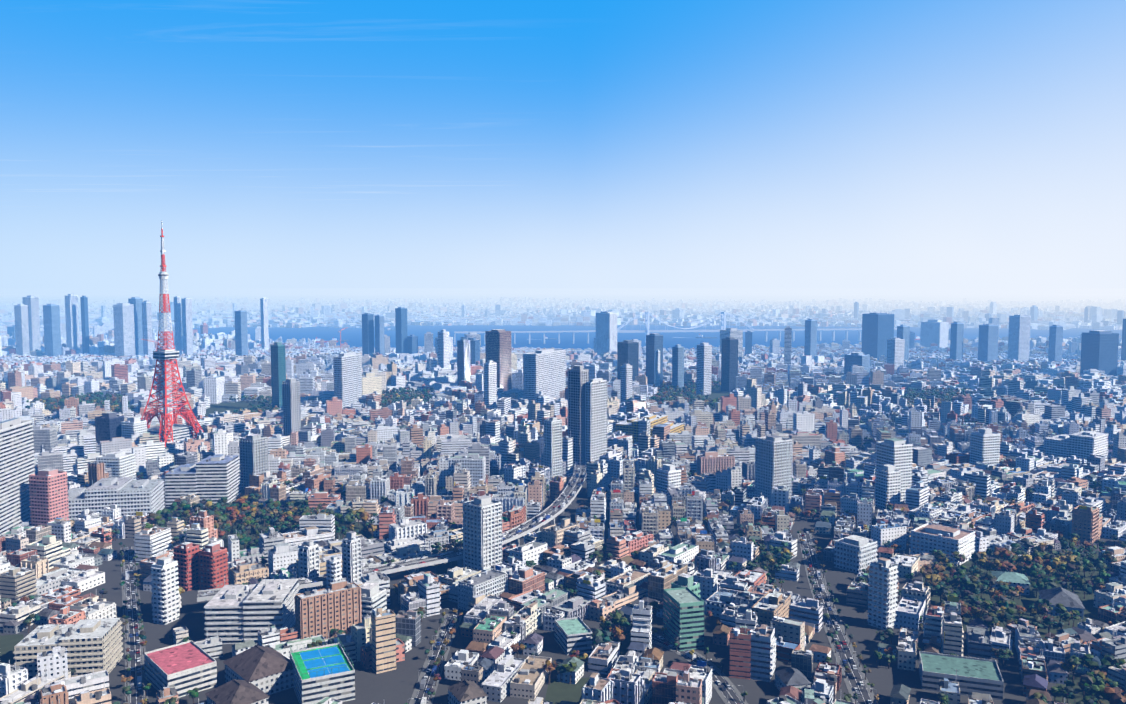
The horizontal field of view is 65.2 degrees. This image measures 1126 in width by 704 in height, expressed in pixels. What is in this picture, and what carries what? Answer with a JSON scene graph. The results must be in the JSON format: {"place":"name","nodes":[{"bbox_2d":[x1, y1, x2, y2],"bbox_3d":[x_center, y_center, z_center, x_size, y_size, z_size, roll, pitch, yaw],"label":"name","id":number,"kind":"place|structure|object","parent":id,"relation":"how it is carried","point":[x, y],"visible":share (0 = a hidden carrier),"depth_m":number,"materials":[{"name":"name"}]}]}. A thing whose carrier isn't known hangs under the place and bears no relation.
{"place":"outdoors","nodes":[
{"label":"outdoors","id":0,"kind":"place"},
{"bbox_2d":[0,288,1125,703],"bbox_3d":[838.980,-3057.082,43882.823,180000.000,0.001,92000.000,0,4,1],"label":"ground","id":1,"kind":"structure","parent":0,"point":[396,684],"depth_m":683.21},
{"bbox_2d":[141,221,208,446],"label":"lattice tower","id":2,"kind":"structure","parent":1,"relation":"on","point":[188,415],"depth_m":1311.78,"materials":[{"name":"metal"}]},
{"bbox_2d":[125,430,871,703],"bbox_3d":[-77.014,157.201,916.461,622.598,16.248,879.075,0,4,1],"label":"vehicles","id":3,"kind":"object","parent":1,"relation":"on","point":[538,518],"visible":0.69,"depth_m":624.78,"materials":[{"name":"paint"}]},
{"bbox_2d":[120,429,877,703],"bbox_3d":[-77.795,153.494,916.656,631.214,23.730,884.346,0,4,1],"label":"road","id":4,"kind":"structure","parent":1,"relation":"on","point":[732,695],"depth_m":609.96,"materials":[{"name":"grey asphalt"}]},
{"bbox_2d":[0,378,1125,703],"bbox_3d":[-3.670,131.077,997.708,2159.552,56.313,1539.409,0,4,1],"label":"city blocks","id":5,"kind":"structure","parent":1,"relation":"on","point":[56,562],"depth_m":811.09,"materials":[{"name":"grey concrete"}]},
{"bbox_2d":[0,272,1125,703],"bbox_3d":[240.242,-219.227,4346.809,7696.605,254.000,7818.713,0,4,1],"label":"buildings","id":6,"kind":"structure","parent":1,"relation":"on","point":[240,614],"depth_m":933.74,"materials":[{"name":"grey concrete"}]},
{"bbox_2d":[290,637,352,677],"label":"roof courts","id":7,"kind":"object","parent":6,"relation":"on","point":[321,662],"visible":0.98,"depth_m":509.60,"materials":[{"name":"paint"}]},
{"bbox_2d":[0,323,1125,417],"bbox_3d":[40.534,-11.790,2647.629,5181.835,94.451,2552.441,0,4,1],"label":"city blocks","id":8,"kind":"structure","parent":1,"relation":"on","point":[214,369],"depth_m":2069.38,"materials":[{"name":"grey concrete"}]},
{"bbox_2d":[0,297,1125,339],"bbox_3d":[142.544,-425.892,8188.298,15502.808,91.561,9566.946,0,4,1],"label":"city blocks","id":9,"kind":"structure","parent":1,"relation":"on","point":[301,312],"depth_m":6695.21,"materials":[{"name":"grey concrete"}]},
{"bbox_2d":[0,369,1125,703],"bbox_3d":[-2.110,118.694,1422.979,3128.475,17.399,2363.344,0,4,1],"label":"trees","id":10,"kind":"object","parent":1,"relation":"on","point":[1097,685],"visible":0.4,"depth_m":708.03,"materials":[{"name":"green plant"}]},
{"bbox_2d":[311,311,896,344],"bbox_3d":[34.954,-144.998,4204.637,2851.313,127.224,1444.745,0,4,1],"label":"bay bridges","id":11,"kind":"structure","parent":1,"relation":"on","point":[646,331],"depth_m":3648.03,"materials":[{"name":"metal"}]},
{"bbox_2d":[0,0,1125,287],"label":"sky","id":12,"kind":"structure","parent":0,"point":[272,143],"materials":[{"name":"blue"}]},
{"bbox_2d":[193,325,1121,349],"bbox_3d":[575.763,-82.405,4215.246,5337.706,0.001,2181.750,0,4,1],"label":"bay water","id":13,"kind":"structure","parent":0,"point":[689,340],"depth_m":4241.64,"materials":[{"name":"blue liquid"}]},
{"bbox_2d":[306,328,919,342],"bbox_3d":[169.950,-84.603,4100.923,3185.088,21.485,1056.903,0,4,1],"label":"ships","id":14,"kind":"object","parent":13,"relation":"on","point":[699,336],"visible":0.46,"depth_m":3826.62,"materials":[{"name":"paint"}]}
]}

